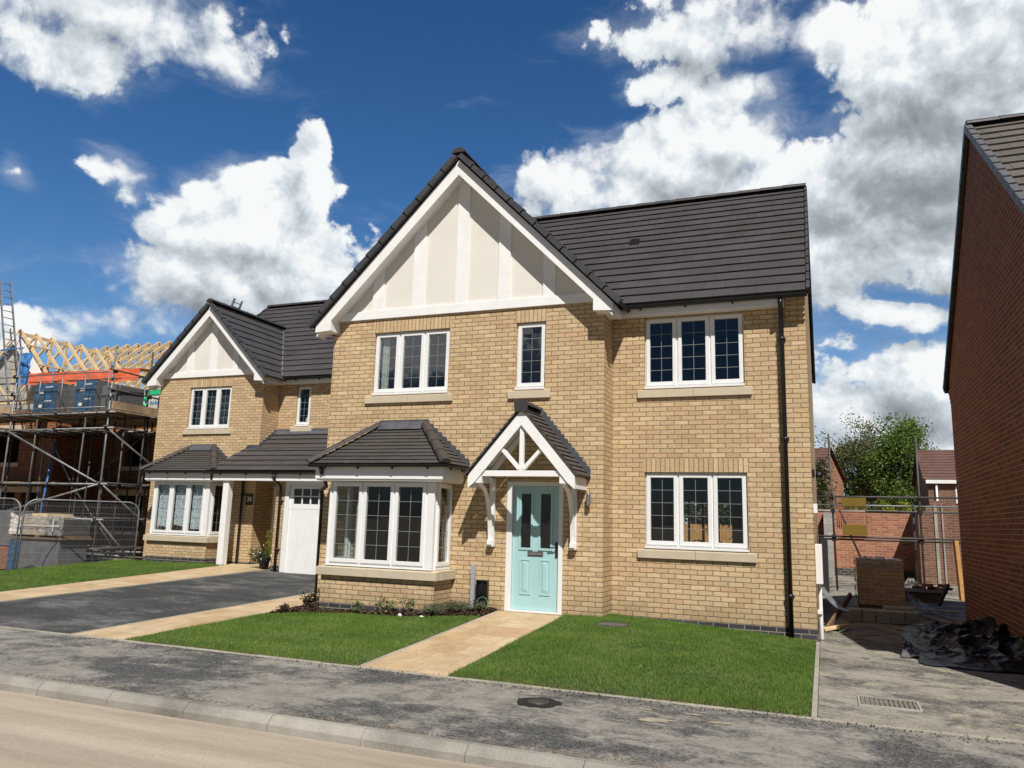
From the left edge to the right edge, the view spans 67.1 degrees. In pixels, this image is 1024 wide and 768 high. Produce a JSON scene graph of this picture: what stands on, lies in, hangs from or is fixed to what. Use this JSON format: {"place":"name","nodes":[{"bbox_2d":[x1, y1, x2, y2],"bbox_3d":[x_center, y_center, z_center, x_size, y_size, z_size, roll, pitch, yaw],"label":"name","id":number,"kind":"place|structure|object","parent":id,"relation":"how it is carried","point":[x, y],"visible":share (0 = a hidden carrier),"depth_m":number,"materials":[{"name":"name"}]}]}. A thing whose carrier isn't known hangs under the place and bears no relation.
{"place":"outdoors","nodes":[
{"label":"outdoors","id":0,"kind":"place"},
{"bbox_2d":[0,558,221,591],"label":"lawn","id":1,"kind":"structure","parent":0,"point":[108,574],"depth_m":17.12,"materials":[{"name":"plant"}]},
{"bbox_2d":[0,566,252,600],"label":"entrance path","id":2,"kind":"structure","parent":0,"point":[104,583],"depth_m":15.96,"materials":[{"name":"stone"}]},
{"bbox_2d":[0,570,314,633],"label":"driveway","id":3,"kind":"structure","parent":0,"point":[78,612],"depth_m":13.60,"materials":[{"name":"asphalt"}]},
{"bbox_2d":[76,594,314,639],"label":"side path","id":4,"kind":"structure","parent":0,"point":[124,632],"depth_m":11.65,"materials":[{"name":"concrete"}]},
{"bbox_2d":[214,563,270,570],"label":"porch path","id":5,"kind":"structure","parent":0,"point":[253,567],"depth_m":19.56,"materials":[{"name":"stone"}]},
{"bbox_2d":[247,530,272,568],"bbox_3d":[-6.277,4.141,19.493,0.741,0.991,0.714,4,-10,-13],"label":"potted plant","id":6,"kind":"object","parent":5,"relation":"on","point":[263,559],"visible":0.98,"depth_m":19.40,"materials":[{"name":"green plant"}]},
{"bbox_2d":[0,690,492,767],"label":"road","id":7,"kind":"structure","parent":0,"point":[39,732],"depth_m":6.01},
{"bbox_2d":[125,611,478,665],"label":"lawn","id":8,"kind":"structure","parent":0,"point":[311,641],"depth_m":10.04,"materials":[{"name":"plant"}]},
{"bbox_2d":[265,602,495,616],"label":"bark mulch","id":9,"kind":"object","parent":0,"point":[315,606],"visible":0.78,"depth_m":12.23,"materials":[{"name":"wood"}]},
{"bbox_2d":[275,603,292,612],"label":"shrub","id":10,"kind":"object","parent":9,"relation":"on","point":[285,607],"visible":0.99,"depth_m":12.54,"materials":[{"name":"green plant"}]},
{"bbox_2d":[298,590,318,608],"bbox_3d":[-3.421,3.630,12.965,0.335,0.351,0.308,5,-11,-20],"label":"shrub","id":11,"kind":"object","parent":9,"relation":"on","point":[308,599],"visible":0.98,"depth_m":12.93,"materials":[{"name":"green plant"}]},
{"bbox_2d":[352,601,363,611],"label":"shrub","id":12,"kind":"object","parent":9,"relation":"on","point":[357,603],"visible":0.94,"depth_m":12.39,"materials":[{"name":"green plant"}]},
{"bbox_2d":[375,595,397,612],"bbox_3d":[-1.999,3.500,12.237,0.365,0.314,0.317,5,-10,-17],"label":"shrub","id":13,"kind":"object","parent":9,"relation":"on","point":[383,607],"visible":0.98,"depth_m":12.21,"materials":[{"name":"green plant"}]},
{"bbox_2d":[400,595,416,612],"bbox_3d":[-1.630,3.463,12.113,0.260,0.324,0.220,5,-11,-20],"label":"shrub","id":14,"kind":"object","parent":9,"relation":"on","point":[408,606],"visible":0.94,"depth_m":12.09,"materials":[{"name":"green plant"}]},
{"bbox_2d":[416,602,450,614],"bbox_3d":[-1.214,3.480,11.940,0.498,0.225,0.616,-2,-11,22],"label":"shrub","id":15,"kind":"object","parent":9,"relation":"on","point":[432,609],"visible":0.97,"depth_m":11.90,"materials":[{"name":"green plant"}]},
{"bbox_2d":[443,599,475,611],"bbox_3d":[-0.844,3.499,12.144,0.523,0.238,0.676,-8,-14,42],"label":"shrub","id":16,"kind":"object","parent":9,"relation":"on","point":[456,606],"visible":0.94,"depth_m":12.10,"materials":[{"name":"green plant"}]},
{"bbox_2d":[472,600,489,609],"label":"shrub","id":17,"kind":"object","parent":9,"relation":"on","point":[479,606],"visible":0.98,"depth_m":12.21,"materials":[{"name":"green plant"}]},
{"bbox_2d":[0,560,819,697],"bbox_3d":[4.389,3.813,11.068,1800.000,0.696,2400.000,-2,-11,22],"label":"ground","id":18,"kind":"structure","parent":0,"point":[486,614],"depth_m":12.11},
{"bbox_2d":[0,546,8,568],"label":"orange brick pack","id":19,"kind":"object","parent":18,"relation":"on","point":[5,557],"visible":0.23,"depth_m":22.01,"materials":[{"name":"brick"}]},
{"bbox_2d":[0,510,33,545],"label":"pack","id":20,"kind":"object","parent":19,"relation":"on","point":[6,528],"visible":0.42,"depth_m":22.35,"materials":[{"name":"concrete"}]},
{"bbox_2d":[0,497,21,569],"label":"fence panel","id":21,"kind":"object","parent":18,"relation":"on","point":[16,536],"visible":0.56,"depth_m":19.92,"materials":[{"name":"metal"}]},
{"bbox_2d":[6,538,87,569],"bbox_3d":[-13.012,4.793,21.646,1.900,0.910,0.964,-2,-11,22],"label":"block pack","id":22,"kind":"object","parent":18,"relation":"on","point":[32,555],"visible":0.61,"depth_m":21.27,"materials":[{"name":"concrete"}]},
{"bbox_2d":[9,513,92,539],"bbox_3d":[-12.982,3.996,21.771,2.076,0.702,1.048,-2,-11,22],"label":"brick pack","id":23,"kind":"object","parent":22,"relation":"on","point":[39,527],"visible":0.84,"depth_m":21.45,"materials":[{"name":"grey brick"}]},
{"bbox_2d":[15,499,139,568],"bbox_3d":[-11.514,4.188,20.601,3.421,2.160,0.570,8,-12,-34],"label":"fence panel","id":24,"kind":"object","parent":18,"relation":"on","point":[22,528],"visible":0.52,"depth_m":20.58,"materials":[{"name":"metal"}]},
{"bbox_2d":[0,345,159,562],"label":"scaffold","id":25,"kind":"object","parent":18,"relation":"on","point":[108,419],"visible":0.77,"depth_m":23.77,"materials":[{"name":"metal"}]},
{"bbox_2d":[0,279,21,412],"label":"ladder","id":26,"kind":"object","parent":25,"relation":"on","point":[4,347],"visible":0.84,"depth_m":25.65,"materials":[{"name":"metal"}]},
{"bbox_2d":[17,353,32,384],"bbox_3d":[-15.815,-0.494,25.062,0.602,1.050,0.115,-2,-11,22],"label":"blue cloth","id":27,"kind":"object","parent":25,"relation":"attached to","point":[26,358],"visible":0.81,"depth_m":25.05,"materials":[{"name":"fabric"}]},
{"bbox_2d":[39,442,55,512],"bbox_3d":[-14.865,3.484,24.573,0.290,3.304,0.066,2,-10,-4],"label":"steel prop","id":28,"kind":"object","parent":25,"relation":"attached to","point":[49,470],"visible":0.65,"depth_m":24.66,"materials":[{"name":"metal"}]},
{"bbox_2d":[33,383,75,411],"bbox_3d":[-14.338,0.504,24.465,0.980,0.958,0.980,-2,-11,22],"label":"wrapped pack","id":29,"kind":"object","parent":25,"relation":"on","point":[50,390],"visible":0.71,"depth_m":24.06,"materials":[{"name":"plastic"}]},
{"bbox_2d":[23,368,149,384],"bbox_3d":[-14.184,-0.186,25.860,5.300,0.554,0.777,-2,-11,22],"label":"orange sheet","id":30,"kind":"object","parent":25,"relation":"hanging from","point":[82,375],"visible":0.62,"depth_m":25.47,"materials":[{"name":"plastic"}]},
{"bbox_2d":[73,379,117,410],"bbox_3d":[-12.758,0.424,23.840,0.830,0.987,0.980,-2,-11,22],"label":"wrapped pack","id":31,"kind":"object","parent":25,"relation":"on","point":[91,392],"visible":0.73,"depth_m":23.40,"materials":[{"name":"plastic"}]},
{"bbox_2d":[86,557,132,559],"bbox_3d":[-12.009,5.081,22.513,2.400,0.060,0.060,-2,-11,19],"label":"scaffold tube","id":32,"kind":"object","parent":25,"relation":"on","point":[101,558],"visible":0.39,"depth_m":22.46,"materials":[{"name":"metal"}]},
{"bbox_2d":[86,555,142,558],"bbox_3d":[-11.637,5.120,22.902,2.600,0.060,0.060,-1,-10,15],"label":"scaffold tube","id":33,"kind":"object","parent":25,"relation":"on","point":[136,557],"visible":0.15,"depth_m":22.83,"materials":[{"name":"metal"}]},
{"bbox_2d":[95,550,142,553],"bbox_3d":[-11.914,5.117,23.562,1.800,0.060,0.060,1,-10,5],"label":"scaffold tube","id":34,"kind":"object","parent":25,"relation":"on","point":[119,551],"visible":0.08,"depth_m":23.55,"materials":[{"name":"metal"}]},
{"bbox_2d":[100,385,144,413],"bbox_3d":[-11.897,0.502,23.602,0.750,0.800,0.900,-2,-11,22],"label":"block pack","id":35,"kind":"object","parent":25,"relation":"on","point":[119,396],"visible":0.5,"depth_m":23.30,"materials":[{"name":"concrete"}]},
{"bbox_3d":[-11.218,0.975,24.936,1.500,0.270,0.400,-2,-11,22],"label":"plywood board","id":36,"kind":"object","parent":25,"relation":"on","visible":0},
{"bbox_2d":[143,389,160,408],"bbox_3d":[-11.234,0.546,25.241,1.462,0.680,0.842,-2,-11,22],"label":"insulation pack","id":37,"kind":"object","parent":36,"relation":"on","point":[153,403],"visible":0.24,"depth_m":25.07,"materials":[{"name":"green plastic"}]},
{"bbox_2d":[0,327,171,560],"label":"unfinished house","id":38,"kind":"structure","parent":18,"relation":"on","point":[20,461],"depth_m":27.09,"materials":[{"name":"wood"}]},
{"bbox_2d":[139,298,334,574],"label":"neighbour house","id":39,"kind":"structure","parent":18,"relation":"on","point":[242,422],"depth_m":21.04,"materials":[{"name":"brick"}]},
{"bbox_2d":[149,481,211,535],"bbox_3d":[-8.820,3.308,20.563,1.918,1.405,0.090,-2,-11,22],"label":"window","id":40,"kind":"structure","parent":39,"relation":"in","point":[207,488],"depth_m":20.48,"materials":[{"name":"white plastic"}]},
{"bbox_2d":[186,386,231,428],"bbox_3d":[-8.433,0.672,21.623,1.476,1.186,0.143,-2,-11,22],"label":"window","id":41,"kind":"structure","parent":39,"relation":"in","point":[206,390],"depth_m":21.62,"materials":[{"name":"white plastic"}]},
{"bbox_2d":[207,482,222,535],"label":"window","id":42,"kind":"structure","parent":39,"relation":"in","point":[214,484],"depth_m":20.32,"materials":[{"name":"white plastic"}]},
{"bbox_2d":[294,386,311,425],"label":"window","id":43,"kind":"structure","parent":39,"relation":"in","point":[298,423],"depth_m":21.32,"materials":[{"name":"white plastic"}]},
{"bbox_2d":[284,486,323,574],"bbox_3d":[-4.561,3.591,18.934,2.260,2.145,0.045,-2,-11,22],"label":"garage door","id":44,"kind":"structure","parent":39,"relation":"in","point":[303,520],"depth_m":19.16,"materials":[{"name":"white plastic"}]},
{"bbox_2d":[0,673,648,767],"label":"kerb","id":45,"kind":"structure","parent":18,"relation":"on","point":[487,755],"depth_m":6.36,"materials":[{"name":"concrete"}]},
{"bbox_2d":[0,569,819,717],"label":"path edging","id":46,"kind":"object","parent":18,"relation":"on","point":[814,711],"visible":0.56,"depth_m":10.73,"materials":[{"name":"concrete"}]},
{"bbox_2d":[0,626,1023,742],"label":"edging kerb","id":47,"kind":"structure","parent":18,"relation":"on","point":[743,710],"depth_m":7.71,"materials":[{"name":"concrete"}]},
{"bbox_2d":[306,147,823,641],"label":"detached house","id":48,"kind":"structure","parent":18,"relation":"on","point":[566,413],"depth_m":12.73,"materials":[{"name":"brick"}]},
{"bbox_2d":[334,486,354,558],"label":"window","id":49,"kind":"structure","parent":48,"relation":"in","point":[349,516],"depth_m":13.59,"materials":[{"name":"white plastic"}]},
{"bbox_2d":[325,481,436,570],"bbox_3d":[-2.176,2.316,12.753,1.998,1.395,0.090,-2,-11,22],"label":"window","id":50,"kind":"structure","parent":48,"relation":"in","point":[427,540],"depth_m":12.66,"materials":[{"name":"white plastic"}]},
{"bbox_2d":[371,329,449,395],"bbox_3d":[-1.792,-0.379,13.825,1.526,1.156,0.143,-2,-11,22],"label":"window","id":51,"kind":"structure","parent":48,"relation":"in","point":[423,388],"depth_m":13.81,"materials":[{"name":"white plastic"}]},
{"bbox_2d":[433,482,452,570],"bbox_3d":[-1.150,2.334,12.690,0.090,1.395,0.549,-2,-11,22],"label":"window","id":52,"kind":"structure","parent":48,"relation":"in","point":[437,565],"depth_m":12.69,"materials":[{"name":"white plastic"}]},
{"bbox_2d":[515,322,545,389],"bbox_3d":[0.327,-0.467,12.983,0.521,1.156,0.143,-2,-11,22],"label":"window","id":53,"kind":"structure","parent":48,"relation":"in","point":[519,385],"depth_m":12.97,"materials":[{"name":"white plastic"}]},
{"bbox_2d":[511,486,558,611],"bbox_3d":[0.368,2.616,12.355,0.785,1.946,0.100,-2,-11,22],"label":"front door","id":54,"kind":"structure","parent":48,"relation":"in","point":[536,508],"depth_m":12.37,"materials":[{"name":"teal wood"}]},
{"bbox_2d":[644,313,744,388],"bbox_3d":[2.944,-0.524,12.528,1.581,1.196,0.143,-2,-11,22],"label":"window","id":55,"kind":"structure","parent":48,"relation":"in","point":[710,381],"depth_m":12.50,"materials":[{"name":"white plastic"}]},
{"bbox_2d":[645,472,748,551],"bbox_3d":[2.873,1.986,12.085,1.581,1.196,0.143,-2,-11,22],"label":"window","id":56,"kind":"structure","parent":48,"relation":"in","point":[713,543],"depth_m":12.05,"materials":[{"name":"white plastic"}]},
{"bbox_2d":[673,499,734,542],"bbox_3d":[4.685,3.837,18.857,1.500,2.010,0.050,-2,-11,22],"label":"patio door","id":57,"kind":"structure","parent":48,"relation":"in","point":[732,502],"depth_m":18.88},
{"bbox_2d":[822,587,852,611],"bbox_3d":[5.390,3.579,12.871,0.160,0.350,0.502,9,-13,-37],"label":"metal channel","id":58,"kind":"object","parent":48,"relation":"attached to","point":[831,600],"visible":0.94,"depth_m":12.91,"materials":[{"name":"metal"}]},
{"bbox_2d":[684,502,731,542],"bbox_3d":[7.041,4.375,25.815,4.535,4.201,4.379,-6,-12,35],"label":"shrub","id":59,"kind":"object","parent":18,"relation":"on","point":[725,509],"visible":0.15,"depth_m":25.21,"materials":[{"name":"green plant"}]},
{"bbox_2d":[684,524,731,548],"bbox_3d":[6.600,5.257,24.177,5.520,1.670,0.070,-2,-11,22],"label":"garden fence","id":60,"kind":"object","parent":18,"relation":"on","point":[725,533],"visible":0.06,"depth_m":24.48,"materials":[{"name":"wood"}]},
{"bbox_2d":[696,448,847,520],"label":"house","id":61,"kind":"structure","parent":18,"relation":"on","point":[838,475],"depth_m":48.31,"materials":[{"name":"red brick"}]},
{"bbox_2d":[820,539,829,594],"bbox_3d":[7.843,4.598,19.406,0.200,1.380,0.250,-2,-11,22],"label":"dark board","id":62,"kind":"object","parent":18,"relation":"on","point":[824,543],"visible":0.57,"depth_m":19.39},
{"bbox_2d":[815,455,838,509],"bbox_3d":[14.979,6.009,37.076,2.226,5.141,2.191,-2,-11,22],"label":"conifer tree","id":63,"kind":"object","parent":18,"relation":"on","point":[823,487],"visible":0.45,"depth_m":37.11,"materials":[{"name":"green plant"}]},
{"bbox_2d":[823,513,834,576],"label":"block pier","id":64,"kind":"structure","parent":18,"relation":"on","point":[828,525],"depth_m":24.54,"materials":[{"name":"concrete"}]},
{"bbox_2d":[834,486,865,509],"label":"bush","id":65,"kind":"object","parent":18,"relation":"on","point":[852,507],"visible":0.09,"depth_m":41.10,"materials":[{"name":"green plant"}]},
{"bbox_2d":[814,407,895,510],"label":"tree","id":66,"kind":"object","parent":18,"relation":"on","point":[842,456],"visible":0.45,"depth_m":49.87,"materials":[{"name":"green plant"}]},
{"bbox_2d":[817,509,914,579],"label":"garden wall","id":67,"kind":"structure","parent":18,"relation":"on","point":[889,525],"depth_m":24.45,"materials":[{"name":"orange brick"}]},
{"bbox_2d":[817,434,960,589],"bbox_3d":[9.429,3.437,20.403,5.100,4.101,1.794,-2,-11,22],"label":"scaffold","id":68,"kind":"object","parent":18,"relation":"on","point":[921,539],"visible":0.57,"depth_m":19.51,"materials":[{"name":"metal"}]},
{"bbox_2d":[836,498,867,535],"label":"ladder gate","id":69,"kind":"structure","parent":68,"relation":"attached to","point":[852,529],"depth_m":19.68,"materials":[{"name":"metal"}]},
{"bbox_2d":[849,407,939,510],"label":"tree","id":70,"kind":"object","parent":18,"relation":"on","point":[891,461],"visible":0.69,"depth_m":47.22,"materials":[{"name":"green plant"}]},
{"bbox_2d":[874,498,923,510],"bbox_3d":[18.835,7.120,37.475,2.888,3.316,1.842,-2,-11,22],"label":"hedge","id":71,"kind":"object","parent":18,"relation":"on","point":[890,509],"visible":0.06,"depth_m":37.70,"materials":[{"name":"green plant"}]},
{"bbox_2d":[911,450,957,510],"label":"house","id":72,"kind":"structure","parent":18,"relation":"on","point":[937,473],"depth_m":37.93,"materials":[{"name":"brown brick"}]},
{"bbox_2d":[911,501,963,585],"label":"unfinished wall","id":73,"kind":"structure","parent":18,"relation":"on","point":[939,562],"depth_m":22.02,"materials":[{"name":"brown brick"}]},
{"bbox_2d":[943,113,1023,636],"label":"red brick house","id":74,"kind":"structure","parent":18,"relation":"on","point":[983,383],"depth_m":11.73,"materials":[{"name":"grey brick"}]},
{"bbox_2d":[363,611,559,675],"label":"front path","id":75,"kind":"structure","parent":0,"point":[439,655],"depth_m":9.81,"materials":[{"name":"stone"}]},
{"bbox_2d":[0,628,1023,767],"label":"pavement","id":76,"kind":"structure","parent":0,"point":[580,725],"depth_m":6.81,"materials":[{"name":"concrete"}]},
{"bbox_2d":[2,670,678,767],"bbox_3d":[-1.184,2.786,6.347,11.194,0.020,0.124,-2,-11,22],"label":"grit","id":77,"kind":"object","parent":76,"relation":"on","point":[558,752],"visible":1,"depth_m":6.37,"materials":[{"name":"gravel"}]},
{"bbox_2d":[3,637,1015,767],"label":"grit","id":78,"kind":"object","parent":76,"relation":"on","point":[494,700],"visible":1,"depth_m":6.95,"materials":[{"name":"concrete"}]},
{"bbox_2d":[517,697,561,707],"bbox_3d":[0.250,2.966,7.220,0.441,0.010,0.408,-2,-11,22],"label":"stopcock cover","id":79,"kind":"object","parent":76,"relation":"in","point":[541,702],"visible":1,"depth_m":7.18,"materials":[{"name":"metal"}]},
{"bbox_2d":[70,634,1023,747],"bbox_3d":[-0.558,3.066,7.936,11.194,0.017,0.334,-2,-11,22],"label":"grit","id":80,"kind":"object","parent":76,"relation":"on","point":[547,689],"visible":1,"depth_m":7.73,"materials":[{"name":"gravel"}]},
{"bbox_2d":[638,717,676,722],"bbox_3d":[1.229,2.904,6.678,0.371,0.001,0.162,-2,-11,22],"label":"mortar splash","id":81,"kind":"object","parent":76,"relation":"on","point":[650,719],"visible":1,"depth_m":6.68,"materials":[{"name":"concrete"}]},
{"bbox_2d":[0,0,1023,523],"label":"sky","id":82,"kind":"structure","parent":0,"point":[160,159],"materials":[{"name":"blue"}]},
{"bbox_2d":[448,612,815,716],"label":"lawn","id":83,"kind":"structure","parent":0,"point":[620,688],"depth_m":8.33,"materials":[{"name":"plant"}]},
{"bbox_2d":[595,622,629,627],"bbox_3d":[1.445,3.486,11.118,0.440,0.062,0.360,-2,-11,22],"label":"inspection cover","id":84,"kind":"object","parent":83,"relation":"in","point":[614,624],"visible":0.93,"depth_m":11.06,"materials":[{"name":"metal"}]},
{"bbox_2d":[818,576,1023,740],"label":"side drive","id":85,"kind":"structure","parent":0,"point":[846,663],"depth_m":8.56,"materials":[{"name":"concrete"}]},
{"bbox_2d":[824,624,848,630],"bbox_3d":[5.190,3.914,12.422,0.541,0.089,0.100,6,-11,-26],"label":"timber offcut","id":86,"kind":"object","parent":85,"relation":"on","point":[834,627],"visible":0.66,"depth_m":12.37,"materials":[{"name":"wood"}]},
{"bbox_2d":[825,592,851,626],"bbox_3d":[5.455,3.795,12.885,1.023,0.578,0.045,11,-14,-43],"label":"timber offcut","id":87,"kind":"object","parent":85,"relation":"on","point":[838,612],"visible":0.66,"depth_m":12.85,"materials":[{"name":"wood"}]},
{"bbox_2d":[847,613,860,621],"bbox_3d":[6.135,4.180,13.851,0.220,0.100,0.440,-3,-11,22],"label":"concrete block","id":88,"kind":"object","parent":85,"relation":"on","point":[854,618],"depth_m":13.66,"materials":[{"name":"concrete"}]},
{"bbox_2d":[848,607,861,615],"bbox_3d":[6.151,4.082,13.874,0.220,0.100,0.440,-3,-11,23],"label":"concrete block","id":89,"kind":"object","parent":88,"relation":"on","point":[856,611],"depth_m":13.69,"materials":[{"name":"concrete"}]},
{"bbox_2d":[861,615,875,622],"bbox_3d":[6.351,4.173,13.776,0.220,0.100,0.440,-3,-11,23],"label":"concrete block","id":90,"kind":"object","parent":85,"relation":"on","point":[868,619],"depth_m":13.58,"materials":[{"name":"concrete"}]},
{"bbox_2d":[861,608,875,616],"bbox_3d":[6.367,4.075,13.801,0.220,0.100,0.440,-2,-11,21],"label":"concrete block","id":91,"kind":"object","parent":90,"relation":"on","point":[868,611],"depth_m":13.62,"materials":[{"name":"concrete"}]},
{"bbox_2d":[854,556,905,608],"bbox_3d":[7.464,4.045,15.760,0.890,1.051,0.999,-2,-11,22],"label":"brick pallet","id":92,"kind":"object","parent":85,"relation":"on","point":[880,583],"visible":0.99,"depth_m":15.34,"materials":[{"name":"brown brick"}]},
{"bbox_2d":[875,616,890,623],"bbox_3d":[6.559,4.162,13.683,0.220,0.100,0.440,-2,-11,21],"label":"concrete block","id":93,"kind":"object","parent":85,"relation":"on","point":[886,620],"depth_m":13.49,"materials":[{"name":"concrete"}]},
{"bbox_2d":[875,609,890,617],"bbox_3d":[6.583,4.068,13.728,0.220,0.100,0.440,-2,-11,21],"label":"concrete block","id":94,"kind":"object","parent":93,"relation":"on","point":[882,613],"depth_m":13.54,"materials":[{"name":"concrete"}]},
{"bbox_2d":[857,695,922,711],"bbox_3d":[3.666,3.154,7.515,0.550,0.108,0.450,-2,-11,22],"label":"drain grate","id":95,"kind":"object","parent":85,"relation":"in","point":[917,706],"visible":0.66,"depth_m":7.48,"materials":[{"name":"metal"}]},
{"bbox_2d":[890,618,904,623],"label":"concrete block","id":96,"kind":"object","parent":85,"relation":"on","point":[897,621],"depth_m":13.41,"materials":[{"name":"concrete"}]},
{"bbox_2d":[889,610,904,618],"bbox_3d":[6.786,4.055,13.622,0.220,0.100,0.440,-3,-11,23],"label":"concrete block","id":97,"kind":"object","parent":96,"relation":"on","point":[897,614],"depth_m":13.44,"materials":[{"name":"concrete"}]},
{"bbox_2d":[901,639,919,657],"bbox_3d":[5.362,3.537,10.321,0.340,0.172,0.500,-2,-11,22],"label":"plastic flap","id":98,"kind":"object","parent":85,"relation":"on","point":[909,650],"visible":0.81,"depth_m":10.32,"materials":[{"name":"plastic"}]},
{"bbox_2d":[905,618,918,623],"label":"concrete block","id":99,"kind":"object","parent":85,"relation":"on","point":[911,621],"depth_m":13.32,"materials":[{"name":"concrete"}]},
{"bbox_2d":[904,611,919,619],"bbox_3d":[7.002,4.048,13.549,0.220,0.100,0.440,-2,-11,22],"label":"concrete block","id":100,"kind":"object","parent":99,"relation":"on","point":[912,614],"depth_m":13.36,"materials":[{"name":"concrete"}]},
{"bbox_2d":[822,641,1022,733],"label":"grit","id":101,"kind":"object","parent":85,"relation":"on","point":[914,691],"visible":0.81,"depth_m":8.01,"materials":[{"name":"gravel"}]},
{"bbox_2d":[905,587,947,602],"bbox_3d":[9.316,4.820,17.480,0.900,0.355,0.700,-2,-11,22],"label":"mortar tub","id":102,"kind":"object","parent":85,"relation":"on","point":[920,595],"visible":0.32,"depth_m":17.24,"materials":[{"name":"plastic"}]},
{"bbox_2d":[913,608,956,612],"bbox_3d":[8.471,4.568,15.570,0.854,0.040,0.120,-7,-13,42],"label":"loose board","id":103,"kind":"object","parent":85,"relation":"on","point":[935,610],"visible":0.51,"depth_m":15.48,"materials":[{"name":"wood"}]},
{"bbox_2d":[937,584,949,605],"bbox_3d":[9.159,4.486,16.402,0.070,0.497,0.383,3,-10,-7],"label":"leaning bar","id":104,"kind":"object","parent":85,"relation":"on","point":[943,594],"visible":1,"depth_m":16.38,"materials":[{"name":"metal"}]},
{"bbox_2d":[953,540,964,600],"bbox_3d":[10.362,4.320,17.917,0.090,1.357,0.197,2,-10,0],"label":"timber post","id":105,"kind":"object","parent":85,"relation":"on","point":[958,569],"visible":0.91,"depth_m":17.89,"materials":[{"name":"wood"}]},
{"bbox_2d":[900,616,1023,672],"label":"plastic sheet","id":106,"kind":"object","parent":85,"relation":"on","point":[983,643],"visible":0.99,"depth_m":10.31,"materials":[{"name":"plastic"}]},
{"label":"concrete block","id":107,"kind":"object","parent":85,"relation":"on","visible":0},
{"bbox_2d":[883,605,898,609],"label":"concrete block","id":108,"kind":"object","parent":107,"relation":"on","point":[888,607],"depth_m":13.82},
{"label":"concrete block","id":109,"kind":"object","parent":85,"relation":"on","visible":0},
{"bbox_2d":[897,606,912,610],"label":"concrete block","id":110,"kind":"structure","parent":109,"relation":"on","point":[904,608],"depth_m":13.73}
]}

